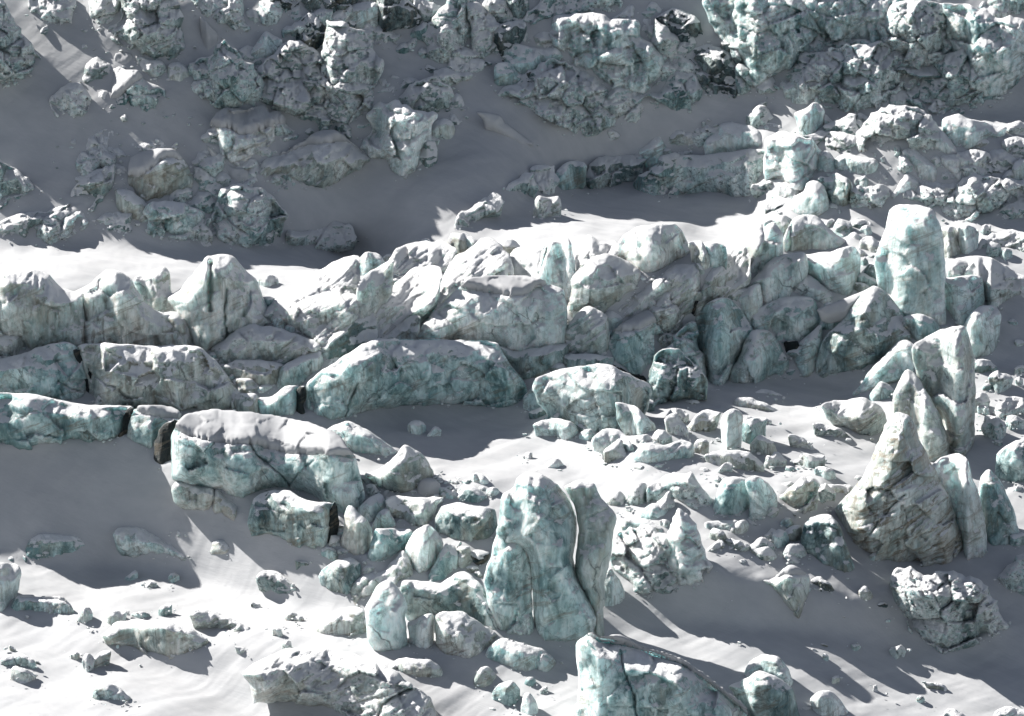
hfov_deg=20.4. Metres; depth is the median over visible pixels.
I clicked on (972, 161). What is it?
ice block
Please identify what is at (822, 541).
serac
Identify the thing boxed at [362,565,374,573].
ice block
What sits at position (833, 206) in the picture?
ice block
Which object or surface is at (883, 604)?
ice boulder
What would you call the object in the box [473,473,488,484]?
ice block
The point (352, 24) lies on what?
rubble heap
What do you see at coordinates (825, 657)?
ice boulder
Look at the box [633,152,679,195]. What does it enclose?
ice block
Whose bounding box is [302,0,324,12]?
rubble heap
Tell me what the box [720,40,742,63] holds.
serac
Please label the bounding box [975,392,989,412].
ice block
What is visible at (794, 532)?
ice block
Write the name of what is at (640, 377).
ice block
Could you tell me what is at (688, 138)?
ice block
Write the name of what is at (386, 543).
ice block
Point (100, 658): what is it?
ice boulder
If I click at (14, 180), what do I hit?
rubble heap
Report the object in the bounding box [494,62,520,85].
ice block
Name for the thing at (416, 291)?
serac
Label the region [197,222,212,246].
rubble heap
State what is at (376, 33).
rubble heap
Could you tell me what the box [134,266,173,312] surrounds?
serac
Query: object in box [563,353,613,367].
ice block
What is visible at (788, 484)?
ice block
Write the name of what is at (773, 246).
ice tower
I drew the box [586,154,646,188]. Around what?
rubble heap
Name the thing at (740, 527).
ice block
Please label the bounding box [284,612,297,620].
ice boulder
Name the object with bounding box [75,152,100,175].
rubble heap
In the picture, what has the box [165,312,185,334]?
rubble heap
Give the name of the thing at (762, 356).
ice boulder
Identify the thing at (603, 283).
serac
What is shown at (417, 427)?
ice boulder
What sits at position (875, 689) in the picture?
ice boulder
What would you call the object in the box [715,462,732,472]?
ice block
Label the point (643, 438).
ice block
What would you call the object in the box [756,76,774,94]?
rubble heap
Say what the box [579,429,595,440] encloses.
ice block
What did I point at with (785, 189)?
ice block
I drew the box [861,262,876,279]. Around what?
ice block
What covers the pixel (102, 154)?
rubble heap
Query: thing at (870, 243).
ice block
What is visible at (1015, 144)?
rubble heap
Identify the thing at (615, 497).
ice boulder
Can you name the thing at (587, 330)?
ice block
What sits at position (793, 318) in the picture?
ice boulder
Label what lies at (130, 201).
rubble heap
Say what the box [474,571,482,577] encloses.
ice block
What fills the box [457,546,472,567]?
ice block
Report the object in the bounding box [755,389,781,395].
ice ledge
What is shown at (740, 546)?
ice block
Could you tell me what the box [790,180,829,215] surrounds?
ice pinnacle
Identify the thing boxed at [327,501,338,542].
ice block
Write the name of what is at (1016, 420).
ice block
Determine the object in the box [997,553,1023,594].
boulder
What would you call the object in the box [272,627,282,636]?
ice boulder
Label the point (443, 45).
rubble heap
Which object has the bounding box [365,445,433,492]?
serac
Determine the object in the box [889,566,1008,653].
boulder
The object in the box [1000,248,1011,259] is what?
ice block
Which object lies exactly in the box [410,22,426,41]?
ice block
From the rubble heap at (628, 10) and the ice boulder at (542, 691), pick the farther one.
the rubble heap at (628, 10)
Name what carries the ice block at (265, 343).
on the snow ground
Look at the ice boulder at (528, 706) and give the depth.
361.32 m
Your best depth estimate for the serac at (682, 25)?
531.91 m
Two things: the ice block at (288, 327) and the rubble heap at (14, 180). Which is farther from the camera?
the rubble heap at (14, 180)
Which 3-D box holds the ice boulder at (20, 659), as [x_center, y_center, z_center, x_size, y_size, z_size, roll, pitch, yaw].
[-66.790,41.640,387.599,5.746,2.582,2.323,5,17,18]
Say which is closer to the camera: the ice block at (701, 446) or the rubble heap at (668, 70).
the ice block at (701, 446)
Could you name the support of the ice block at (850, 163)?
on the snow ground
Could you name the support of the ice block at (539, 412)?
on the snow ground
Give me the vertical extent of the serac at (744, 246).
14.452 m
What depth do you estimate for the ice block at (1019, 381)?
440.10 m
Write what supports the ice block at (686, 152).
on the snow ground
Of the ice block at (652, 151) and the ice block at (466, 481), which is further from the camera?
the ice block at (652, 151)
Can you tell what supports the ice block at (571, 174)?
on the snow ground
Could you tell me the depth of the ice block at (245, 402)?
431.38 m
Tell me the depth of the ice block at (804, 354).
455.92 m
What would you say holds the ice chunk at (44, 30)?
on the snow ground
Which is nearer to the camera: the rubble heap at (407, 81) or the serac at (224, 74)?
the serac at (224, 74)
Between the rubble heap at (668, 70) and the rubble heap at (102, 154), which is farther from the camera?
the rubble heap at (668, 70)
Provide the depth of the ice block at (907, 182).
492.84 m
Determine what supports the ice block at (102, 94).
on the snow ground
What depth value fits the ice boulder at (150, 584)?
409.02 m
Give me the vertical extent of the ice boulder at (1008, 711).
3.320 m
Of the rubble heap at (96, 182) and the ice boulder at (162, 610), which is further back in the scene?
the rubble heap at (96, 182)
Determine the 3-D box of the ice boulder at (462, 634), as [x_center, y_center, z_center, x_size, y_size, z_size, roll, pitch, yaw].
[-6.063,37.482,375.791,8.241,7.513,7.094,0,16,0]
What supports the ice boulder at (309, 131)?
on the snow ground
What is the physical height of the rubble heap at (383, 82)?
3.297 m
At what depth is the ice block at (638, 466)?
407.25 m
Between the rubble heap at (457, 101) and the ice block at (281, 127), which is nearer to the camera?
the ice block at (281, 127)
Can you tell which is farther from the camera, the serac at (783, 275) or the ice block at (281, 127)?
the ice block at (281, 127)
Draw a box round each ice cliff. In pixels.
[0,0,41,88]
[0,268,85,349]
[0,342,86,400]
[0,392,132,449]
[75,269,191,345]
[77,342,240,410]
[523,0,622,24]
[548,12,664,93]
[702,0,825,87]
[803,0,903,47]
[876,0,952,68]
[942,3,1023,99]
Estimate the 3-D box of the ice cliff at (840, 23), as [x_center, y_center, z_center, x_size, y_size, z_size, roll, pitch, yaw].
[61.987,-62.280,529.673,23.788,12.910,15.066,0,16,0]
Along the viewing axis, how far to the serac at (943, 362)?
420.15 m
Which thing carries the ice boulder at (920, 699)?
on the snow ground
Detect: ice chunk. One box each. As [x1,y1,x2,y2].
[40,25,47,34]
[120,114,127,121]
[439,487,453,498]
[607,129,619,138]
[654,325,662,334]
[694,291,701,300]
[991,164,1001,168]
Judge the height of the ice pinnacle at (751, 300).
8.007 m
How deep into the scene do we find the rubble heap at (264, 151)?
499.20 m
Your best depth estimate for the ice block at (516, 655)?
370.65 m
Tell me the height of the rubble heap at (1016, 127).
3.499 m
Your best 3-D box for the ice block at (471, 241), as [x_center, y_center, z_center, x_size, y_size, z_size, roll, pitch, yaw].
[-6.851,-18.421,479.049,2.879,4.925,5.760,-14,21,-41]
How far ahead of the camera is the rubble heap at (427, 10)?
525.23 m
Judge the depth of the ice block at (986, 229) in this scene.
479.84 m
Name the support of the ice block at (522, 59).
on the snow ground
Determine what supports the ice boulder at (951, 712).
on the snow ground
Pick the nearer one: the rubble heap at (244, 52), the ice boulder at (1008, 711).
the ice boulder at (1008, 711)
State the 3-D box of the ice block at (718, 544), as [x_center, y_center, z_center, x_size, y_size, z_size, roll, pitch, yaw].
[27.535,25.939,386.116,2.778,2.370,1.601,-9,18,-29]
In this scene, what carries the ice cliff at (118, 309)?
on the snow ground
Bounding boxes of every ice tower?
[167,254,270,351]
[483,534,533,634]
[537,235,575,302]
[667,508,712,585]
[695,297,751,384]
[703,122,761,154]
[720,409,742,449]
[751,222,783,273]
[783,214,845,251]
[873,204,945,324]
[957,224,978,253]
[963,305,1001,357]
[979,469,1018,545]
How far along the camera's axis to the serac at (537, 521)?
374.03 m
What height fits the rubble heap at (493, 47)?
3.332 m
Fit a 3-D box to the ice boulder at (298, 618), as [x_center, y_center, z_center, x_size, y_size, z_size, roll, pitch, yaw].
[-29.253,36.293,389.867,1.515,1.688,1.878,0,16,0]
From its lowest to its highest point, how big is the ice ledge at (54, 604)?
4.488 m
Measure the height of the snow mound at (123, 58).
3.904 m
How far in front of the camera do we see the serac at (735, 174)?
513.83 m
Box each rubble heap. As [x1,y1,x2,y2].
[0,160,33,209]
[0,192,103,237]
[28,0,75,24]
[36,218,60,244]
[58,210,88,239]
[70,164,115,197]
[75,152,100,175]
[75,175,85,182]
[82,56,114,83]
[86,129,113,150]
[89,0,120,24]
[89,142,116,167]
[96,212,131,234]
[112,147,124,157]
[115,163,126,179]
[115,188,147,219]
[132,142,155,150]
[159,139,163,147]
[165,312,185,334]
[167,61,188,81]
[169,188,192,202]
[183,218,210,239]
[188,191,215,213]
[191,0,250,32]
[192,150,209,165]
[193,167,222,197]
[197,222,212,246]
[198,153,226,177]
[201,127,217,148]
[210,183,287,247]
[216,172,230,186]
[236,158,266,186]
[238,45,254,65]
[246,9,260,23]
[254,56,269,65]
[255,146,272,156]
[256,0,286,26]
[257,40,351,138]
[265,0,298,10]
[265,229,274,245]
[271,173,282,190]
[278,173,295,185]
[286,221,356,252]
[288,6,303,20]
[296,12,325,49]
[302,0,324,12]
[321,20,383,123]
[321,312,377,365]
[322,0,358,12]
[331,17,349,25]
[348,20,356,27]
[350,550,412,604]
[357,123,369,127]
[362,23,399,43]
[379,78,389,86]
[381,86,394,92]
[391,75,418,88]
[396,42,409,53]
[407,38,416,48]
[413,0,440,22]
[418,47,427,58]
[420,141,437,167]
[422,22,477,71]
[425,64,435,72]
[431,136,439,144]
[433,67,472,86]
[448,113,461,124]
[451,93,463,107]
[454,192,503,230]
[466,2,499,58]
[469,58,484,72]
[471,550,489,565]
[479,0,512,23]
[488,42,498,52]
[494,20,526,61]
[497,58,616,136]
[504,0,529,20]
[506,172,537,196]
[519,69,533,81]
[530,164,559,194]
[534,32,553,47]
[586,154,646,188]
[598,5,633,18]
[601,89,643,122]
[604,87,637,108]
[610,524,676,598]
[632,73,680,109]
[641,11,655,17]
[641,25,653,39]
[643,19,650,26]
[646,2,661,12]
[651,19,679,59]
[660,62,676,81]
[663,55,695,73]
[665,71,702,110]
[677,42,686,54]
[683,36,695,52]
[684,44,736,97]
[735,51,844,108]
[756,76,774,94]
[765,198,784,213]
[783,75,821,103]
[803,130,856,152]
[811,39,823,51]
[813,34,826,45]
[828,41,914,115]
[855,104,941,153]
[888,89,908,105]
[895,46,984,114]
[902,181,956,208]
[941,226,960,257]
[942,173,1023,221]
[947,256,1023,307]
[978,1,985,7]
[980,6,1009,17]
[983,96,992,99]
[985,149,1016,172]
[987,0,1010,15]
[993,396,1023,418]
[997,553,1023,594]
[1001,136,1023,158]
[1005,121,1023,135]
[1009,0,1023,14]
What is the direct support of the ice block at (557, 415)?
on the snow ground
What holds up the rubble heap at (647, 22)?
on the snow ground
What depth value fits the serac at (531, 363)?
445.16 m
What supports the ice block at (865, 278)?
on the snow ground
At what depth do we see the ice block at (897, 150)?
496.79 m
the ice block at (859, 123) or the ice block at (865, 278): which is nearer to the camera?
the ice block at (865, 278)
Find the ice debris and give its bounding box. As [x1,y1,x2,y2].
[1,0,1022,715]
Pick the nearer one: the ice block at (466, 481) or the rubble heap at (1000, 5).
the ice block at (466, 481)
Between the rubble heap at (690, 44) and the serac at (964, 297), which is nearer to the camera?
the serac at (964, 297)
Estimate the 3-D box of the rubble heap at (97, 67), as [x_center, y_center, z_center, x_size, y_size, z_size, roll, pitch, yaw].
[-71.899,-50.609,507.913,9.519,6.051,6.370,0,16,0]
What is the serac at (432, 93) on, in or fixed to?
on the snow ground
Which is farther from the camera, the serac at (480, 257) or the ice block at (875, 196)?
the ice block at (875, 196)
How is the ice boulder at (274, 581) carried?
on the snow ground
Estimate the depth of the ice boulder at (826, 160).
501.07 m
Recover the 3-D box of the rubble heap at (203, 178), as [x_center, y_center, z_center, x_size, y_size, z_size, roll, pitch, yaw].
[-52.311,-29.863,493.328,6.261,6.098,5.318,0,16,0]
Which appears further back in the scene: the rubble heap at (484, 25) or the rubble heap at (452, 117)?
the rubble heap at (484, 25)
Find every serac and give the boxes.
[107,0,184,60]
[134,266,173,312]
[171,409,364,513]
[187,39,264,109]
[242,647,438,715]
[247,490,332,548]
[259,130,369,189]
[264,255,360,345]
[341,505,371,554]
[360,100,437,178]
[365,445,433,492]
[375,265,441,338]
[377,0,422,31]
[389,240,456,274]
[399,76,454,111]
[400,571,497,629]
[418,275,567,350]
[431,0,470,45]
[434,502,496,541]
[438,237,513,302]
[496,472,596,641]
[500,343,568,379]
[510,243,544,275]
[532,363,651,432]
[564,480,616,636]
[567,253,640,317]
[574,633,747,715]
[575,235,618,270]
[608,310,656,373]
[616,223,689,272]
[618,264,700,331]
[646,348,707,405]
[656,8,702,45]
[662,149,764,196]
[667,321,706,375]
[694,224,764,315]
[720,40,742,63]
[729,671,799,715]
[744,654,792,685]
[747,252,808,304]
[763,131,821,190]
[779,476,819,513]
[800,514,854,572]
[806,246,860,294]
[815,286,911,377]
[817,173,852,206]
[820,397,886,435]
[852,340,914,395]
[912,325,975,456]
[933,453,986,560]
[945,275,984,325]
[977,229,1023,251]
[994,438,1023,482]
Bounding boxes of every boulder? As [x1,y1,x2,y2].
[1,653,36,668]
[8,533,84,561]
[9,645,15,651]
[9,666,37,683]
[49,82,90,118]
[70,652,79,659]
[77,607,92,623]
[82,653,94,671]
[92,683,130,700]
[94,650,110,667]
[106,610,126,624]
[113,527,185,560]
[124,570,137,580]
[128,148,192,200]
[131,611,149,617]
[145,581,156,587]
[158,604,171,616]
[168,572,179,582]
[171,481,236,520]
[210,539,228,554]
[251,602,260,607]
[256,570,295,593]
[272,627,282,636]
[282,640,291,648]
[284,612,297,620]
[293,616,303,620]
[305,128,313,135]
[318,557,360,594]
[408,420,425,434]
[427,426,440,436]
[431,118,454,139]
[435,611,496,658]
[473,666,495,686]
[492,681,519,705]
[520,692,537,714]
[523,452,532,458]
[524,677,535,686]
[540,686,547,693]
[544,458,563,467]
[591,428,633,454]
[606,490,625,505]
[704,450,764,471]
[729,329,788,382]
[750,435,776,454]
[750,537,774,550]
[751,296,818,340]
[784,554,799,563]
[810,690,847,715]
[811,576,833,591]
[817,151,834,171]
[823,653,828,660]
[832,675,839,683]
[851,644,860,650]
[858,585,872,599]
[869,552,880,560]
[873,685,877,691]
[877,602,887,607]
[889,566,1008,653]
[889,645,905,658]
[903,314,941,341]
[916,696,924,702]
[942,708,964,715]
[988,370,1013,392]
[993,706,1023,715]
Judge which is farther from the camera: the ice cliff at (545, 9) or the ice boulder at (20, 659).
the ice cliff at (545, 9)
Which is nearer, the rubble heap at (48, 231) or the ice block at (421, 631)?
the ice block at (421, 631)
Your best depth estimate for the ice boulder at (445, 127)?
507.76 m
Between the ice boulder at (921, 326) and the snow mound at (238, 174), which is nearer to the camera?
the ice boulder at (921, 326)
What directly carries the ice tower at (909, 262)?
on the snow ground
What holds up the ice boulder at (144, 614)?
on the snow ground
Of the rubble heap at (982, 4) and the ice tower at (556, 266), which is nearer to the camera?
the ice tower at (556, 266)
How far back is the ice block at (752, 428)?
419.58 m
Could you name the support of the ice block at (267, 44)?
on the snow ground
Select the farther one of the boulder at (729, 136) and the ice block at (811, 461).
the boulder at (729, 136)
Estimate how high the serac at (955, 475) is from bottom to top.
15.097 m
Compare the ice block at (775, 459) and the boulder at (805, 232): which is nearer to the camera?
the ice block at (775, 459)
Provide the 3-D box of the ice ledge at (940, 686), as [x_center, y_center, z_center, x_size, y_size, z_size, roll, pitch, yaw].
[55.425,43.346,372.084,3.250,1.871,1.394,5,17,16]
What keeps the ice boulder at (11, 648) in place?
on the snow ground
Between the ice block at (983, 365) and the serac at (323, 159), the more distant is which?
the serac at (323, 159)
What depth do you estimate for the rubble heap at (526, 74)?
521.63 m
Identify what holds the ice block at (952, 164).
on the snow ground
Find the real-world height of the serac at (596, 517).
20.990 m
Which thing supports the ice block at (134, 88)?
on the snow ground
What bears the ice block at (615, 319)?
on the snow ground
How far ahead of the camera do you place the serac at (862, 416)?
426.63 m
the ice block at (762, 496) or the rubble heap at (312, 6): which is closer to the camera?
the ice block at (762, 496)
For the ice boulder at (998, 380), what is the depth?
438.60 m
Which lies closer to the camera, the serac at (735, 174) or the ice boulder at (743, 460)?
the ice boulder at (743, 460)
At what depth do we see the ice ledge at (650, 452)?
408.41 m
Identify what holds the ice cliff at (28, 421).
on the snow ground
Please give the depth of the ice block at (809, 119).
509.44 m
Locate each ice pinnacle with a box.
[365,580,409,650]
[405,524,443,573]
[739,283,762,323]
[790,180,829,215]
[807,497,816,510]
[835,412,962,566]
[893,369,949,461]
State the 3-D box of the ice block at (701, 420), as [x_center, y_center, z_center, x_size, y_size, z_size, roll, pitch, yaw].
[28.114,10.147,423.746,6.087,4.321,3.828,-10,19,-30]
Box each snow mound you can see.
[114,52,132,63]
[199,17,217,49]
[206,145,248,181]
[417,478,440,495]
[476,112,533,145]
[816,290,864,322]
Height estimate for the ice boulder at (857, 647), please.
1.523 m
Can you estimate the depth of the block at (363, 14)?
521.16 m
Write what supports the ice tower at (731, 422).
on the snow ground
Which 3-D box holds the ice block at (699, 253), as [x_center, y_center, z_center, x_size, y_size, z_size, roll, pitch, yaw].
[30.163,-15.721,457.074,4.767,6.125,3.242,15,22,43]
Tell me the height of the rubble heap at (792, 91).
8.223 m
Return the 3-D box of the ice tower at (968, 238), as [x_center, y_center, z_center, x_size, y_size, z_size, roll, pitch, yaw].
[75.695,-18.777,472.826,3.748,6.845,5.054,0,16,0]
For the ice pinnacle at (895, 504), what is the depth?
388.10 m
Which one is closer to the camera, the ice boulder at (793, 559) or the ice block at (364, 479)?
the ice boulder at (793, 559)
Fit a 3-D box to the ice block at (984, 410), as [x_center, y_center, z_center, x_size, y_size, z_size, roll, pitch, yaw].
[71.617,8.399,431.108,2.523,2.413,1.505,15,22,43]
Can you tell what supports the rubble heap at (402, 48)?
on the snow ground
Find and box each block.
[0,334,24,357]
[0,562,21,611]
[73,349,91,392]
[94,395,102,404]
[98,91,107,98]
[101,619,208,659]
[111,66,165,111]
[118,407,133,436]
[127,405,181,448]
[136,56,166,79]
[139,201,204,240]
[154,420,178,464]
[209,352,216,360]
[210,105,274,165]
[210,324,321,363]
[222,359,283,385]
[229,374,234,381]
[234,393,258,412]
[235,378,257,392]
[250,31,282,58]
[257,275,278,286]
[257,384,274,392]
[258,385,298,415]
[263,296,274,306]
[270,111,298,141]
[272,316,283,328]
[277,350,322,388]
[281,4,352,37]
[285,325,294,331]
[296,386,306,413]
[305,338,527,419]
[316,607,366,635]
[321,547,337,560]
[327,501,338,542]
[328,421,396,455]
[329,535,340,547]
[337,529,343,535]
[343,1,378,28]
[356,260,393,317]
[358,493,384,521]
[360,252,384,275]
[360,475,370,482]
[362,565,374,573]
[366,484,379,496]
[367,528,411,561]
[371,509,395,528]
[383,254,391,261]
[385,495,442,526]
[387,315,419,339]
[388,657,442,676]
[407,614,433,648]
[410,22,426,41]
[428,544,457,581]
[447,233,466,253]
[456,485,486,502]
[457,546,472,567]
[461,479,470,483]
[462,232,477,249]
[465,566,478,572]
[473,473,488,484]
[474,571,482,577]
[485,638,555,671]
[486,487,499,496]
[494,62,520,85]
[498,238,520,253]
[503,43,562,73]
[523,388,540,410]
[528,407,546,418]
[533,195,560,219]
[533,418,578,439]
[550,363,565,371]
[550,413,561,418]
[556,161,586,189]
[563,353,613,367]
[565,306,609,355]
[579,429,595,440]
[603,439,626,462]
[604,568,624,606]
[605,310,622,330]
[612,364,646,381]
[615,402,655,435]
[626,482,646,504]
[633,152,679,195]
[634,464,643,469]
[635,154,647,169]
[635,434,650,443]
[639,137,665,169]
[640,503,667,518]
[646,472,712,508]
[647,400,654,411]
[649,292,681,346]
[652,429,671,444]
[657,491,674,509]
[659,519,669,527]
[663,148,672,154]
[664,413,688,438]
[666,408,688,422]
[669,130,686,145]
[678,147,692,154]
[682,132,693,145]
[686,400,699,403]
[687,409,721,431]
[688,241,709,269]
[691,301,697,315]
[692,127,708,146]
[694,125,717,136]
[694,439,708,454]
[696,263,704,274]
[700,467,708,471]
[704,242,727,269]
[707,539,724,551]
[710,528,727,541]
[713,476,748,516]
[714,475,721,482]
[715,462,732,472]
[725,538,750,551]
[728,293,738,300]
[730,519,748,534]
[732,288,747,298]
[742,417,766,443]
[745,476,776,520]
[746,105,772,127]
[750,179,783,198]
[751,547,776,560]
[763,215,791,236]
[763,565,809,618]
[764,452,786,468]
[764,528,775,539]
[766,123,780,127]
[767,507,778,517]
[772,529,789,547]
[776,332,782,340]
[778,182,799,198]
[780,517,793,527]
[782,482,793,486]
[783,543,806,557]
[784,340,798,352]
[785,466,795,470]
[785,525,801,541]
[786,369,794,374]
[787,325,822,376]
[793,459,802,464]
[794,102,824,136]
[794,275,832,303]
[803,453,824,467]
[814,466,835,479]
[818,302,839,329]
[818,483,835,502]
[823,113,858,134]
[823,114,831,124]
[824,219,834,226]
[830,203,837,208]
[833,219,852,237]
[834,153,878,174]
[848,232,860,239]
[849,184,889,209]
[851,219,872,227]
[854,175,868,186]
[854,246,866,256]
[854,282,868,292]
[856,119,862,128]
[857,113,868,120]
[857,272,876,285]
[859,236,879,251]
[860,225,871,234]
[861,258,867,265]
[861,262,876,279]
[869,381,893,400]
[881,155,912,173]
[892,173,919,198]
[894,146,900,155]
[902,148,936,181]
[931,155,940,167]
[934,131,956,153]
[941,154,962,180]
[942,114,1006,149]
[942,171,949,179]
[956,149,993,176]
[975,139,988,147]
[975,359,997,372]
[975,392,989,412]
[977,405,989,415]
[981,224,990,234]
[981,415,1006,439]
[982,383,991,390]
[986,241,1001,257]
[993,79,1019,96]
[994,439,1002,445]
[999,200,1023,218]
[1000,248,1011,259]
[1001,170,1013,178]
[1005,415,1023,429]
[1008,319,1017,324]
[1008,423,1014,430]
[1009,532,1023,545]
[1012,159,1023,179]
[1014,339,1023,346]
[1014,365,1023,376]
[1015,376,1022,386]
[1015,486,1021,490]
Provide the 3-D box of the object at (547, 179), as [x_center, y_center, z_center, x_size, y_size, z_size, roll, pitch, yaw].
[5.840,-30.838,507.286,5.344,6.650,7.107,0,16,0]
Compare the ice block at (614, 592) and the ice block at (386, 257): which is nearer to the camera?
the ice block at (614, 592)
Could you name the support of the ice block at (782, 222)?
on the snow ground
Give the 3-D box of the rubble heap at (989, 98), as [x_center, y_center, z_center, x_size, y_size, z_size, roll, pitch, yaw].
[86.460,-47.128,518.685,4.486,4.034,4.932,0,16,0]
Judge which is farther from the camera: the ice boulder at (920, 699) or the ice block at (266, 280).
the ice block at (266, 280)
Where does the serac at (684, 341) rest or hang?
on the snow ground
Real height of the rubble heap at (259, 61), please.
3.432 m
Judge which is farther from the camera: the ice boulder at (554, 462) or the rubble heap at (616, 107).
the rubble heap at (616, 107)
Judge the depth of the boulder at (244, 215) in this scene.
486.98 m
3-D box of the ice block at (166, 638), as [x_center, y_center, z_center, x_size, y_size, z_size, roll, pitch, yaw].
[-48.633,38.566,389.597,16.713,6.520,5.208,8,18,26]
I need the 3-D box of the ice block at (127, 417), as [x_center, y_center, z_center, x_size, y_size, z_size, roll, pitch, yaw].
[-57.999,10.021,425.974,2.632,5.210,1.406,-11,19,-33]
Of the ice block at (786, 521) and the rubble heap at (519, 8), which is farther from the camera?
the rubble heap at (519, 8)
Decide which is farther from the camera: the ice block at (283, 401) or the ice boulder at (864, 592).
the ice block at (283, 401)
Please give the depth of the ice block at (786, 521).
392.16 m
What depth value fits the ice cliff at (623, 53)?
526.03 m
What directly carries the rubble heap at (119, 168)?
on the snow ground
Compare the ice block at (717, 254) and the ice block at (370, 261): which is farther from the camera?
the ice block at (370, 261)
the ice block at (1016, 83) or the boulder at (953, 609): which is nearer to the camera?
the boulder at (953, 609)
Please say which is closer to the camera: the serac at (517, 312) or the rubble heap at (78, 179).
the serac at (517, 312)
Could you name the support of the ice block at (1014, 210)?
on the snow ground
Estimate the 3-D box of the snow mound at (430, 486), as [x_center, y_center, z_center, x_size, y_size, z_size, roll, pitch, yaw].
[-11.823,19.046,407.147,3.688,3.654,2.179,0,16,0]
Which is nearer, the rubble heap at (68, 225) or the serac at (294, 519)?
the serac at (294, 519)
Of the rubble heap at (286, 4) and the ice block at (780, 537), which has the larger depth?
the rubble heap at (286, 4)
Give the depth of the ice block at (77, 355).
437.84 m
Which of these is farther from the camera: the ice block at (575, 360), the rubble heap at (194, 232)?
the rubble heap at (194, 232)
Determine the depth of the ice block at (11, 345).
442.30 m
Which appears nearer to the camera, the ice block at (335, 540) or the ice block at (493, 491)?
the ice block at (335, 540)
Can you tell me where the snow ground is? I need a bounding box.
[0,0,1023,715]
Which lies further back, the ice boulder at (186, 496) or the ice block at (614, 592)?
the ice boulder at (186, 496)
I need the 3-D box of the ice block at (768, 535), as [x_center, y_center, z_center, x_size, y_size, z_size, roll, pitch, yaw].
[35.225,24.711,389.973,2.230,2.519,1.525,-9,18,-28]
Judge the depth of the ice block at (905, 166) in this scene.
494.70 m
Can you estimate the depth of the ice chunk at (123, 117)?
499.69 m
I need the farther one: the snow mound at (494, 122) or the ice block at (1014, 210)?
the snow mound at (494, 122)
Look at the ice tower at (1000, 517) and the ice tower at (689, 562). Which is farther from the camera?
the ice tower at (1000, 517)
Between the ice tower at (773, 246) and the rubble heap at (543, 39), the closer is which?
the ice tower at (773, 246)
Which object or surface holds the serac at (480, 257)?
on the snow ground
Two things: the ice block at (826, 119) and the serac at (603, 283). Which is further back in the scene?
the ice block at (826, 119)
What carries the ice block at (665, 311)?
on the snow ground
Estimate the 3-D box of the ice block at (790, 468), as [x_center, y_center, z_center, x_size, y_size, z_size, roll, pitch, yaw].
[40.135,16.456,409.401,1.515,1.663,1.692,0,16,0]
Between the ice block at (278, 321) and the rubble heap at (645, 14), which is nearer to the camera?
the ice block at (278, 321)
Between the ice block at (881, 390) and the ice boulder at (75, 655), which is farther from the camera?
the ice block at (881, 390)
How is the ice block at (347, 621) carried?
on the snow ground
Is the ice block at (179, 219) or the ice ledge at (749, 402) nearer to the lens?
the ice ledge at (749, 402)
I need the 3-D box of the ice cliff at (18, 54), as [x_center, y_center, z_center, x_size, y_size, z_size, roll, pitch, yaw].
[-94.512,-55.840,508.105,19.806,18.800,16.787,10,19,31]
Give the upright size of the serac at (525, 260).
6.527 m
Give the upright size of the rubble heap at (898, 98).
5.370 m
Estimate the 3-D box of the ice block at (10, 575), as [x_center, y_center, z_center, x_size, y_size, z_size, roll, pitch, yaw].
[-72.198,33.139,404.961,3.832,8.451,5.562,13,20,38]
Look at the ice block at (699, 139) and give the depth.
522.02 m
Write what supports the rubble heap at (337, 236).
on the snow ground
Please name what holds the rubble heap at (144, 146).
on the snow ground
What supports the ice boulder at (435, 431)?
on the snow ground
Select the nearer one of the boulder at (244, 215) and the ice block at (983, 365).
the ice block at (983, 365)
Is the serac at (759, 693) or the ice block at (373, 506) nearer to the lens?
the serac at (759, 693)
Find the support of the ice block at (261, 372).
on the snow ground
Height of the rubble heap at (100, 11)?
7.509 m
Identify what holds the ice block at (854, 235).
on the snow ground
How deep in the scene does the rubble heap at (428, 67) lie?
518.29 m
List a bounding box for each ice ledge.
[11,594,73,613]
[189,609,249,631]
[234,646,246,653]
[295,560,308,569]
[621,518,662,531]
[633,440,694,462]
[705,520,736,530]
[733,397,777,410]
[743,416,771,423]
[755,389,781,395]
[788,434,813,449]
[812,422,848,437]
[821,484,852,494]
[924,682,947,691]
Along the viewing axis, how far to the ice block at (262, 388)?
436.90 m
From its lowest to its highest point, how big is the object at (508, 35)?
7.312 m
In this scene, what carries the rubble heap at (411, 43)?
on the snow ground
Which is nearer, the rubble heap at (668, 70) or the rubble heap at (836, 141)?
the rubble heap at (836, 141)
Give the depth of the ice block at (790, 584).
379.64 m
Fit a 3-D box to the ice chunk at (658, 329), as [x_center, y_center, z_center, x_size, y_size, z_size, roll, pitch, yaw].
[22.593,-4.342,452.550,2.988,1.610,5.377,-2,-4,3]
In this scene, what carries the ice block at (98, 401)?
on the snow ground
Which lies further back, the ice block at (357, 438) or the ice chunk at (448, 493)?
the ice block at (357, 438)
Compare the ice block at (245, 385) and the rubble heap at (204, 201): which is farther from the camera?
the rubble heap at (204, 201)
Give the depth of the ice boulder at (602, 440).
414.62 m
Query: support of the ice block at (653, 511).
on the snow ground
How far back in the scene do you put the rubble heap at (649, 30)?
532.20 m
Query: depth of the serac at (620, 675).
351.96 m

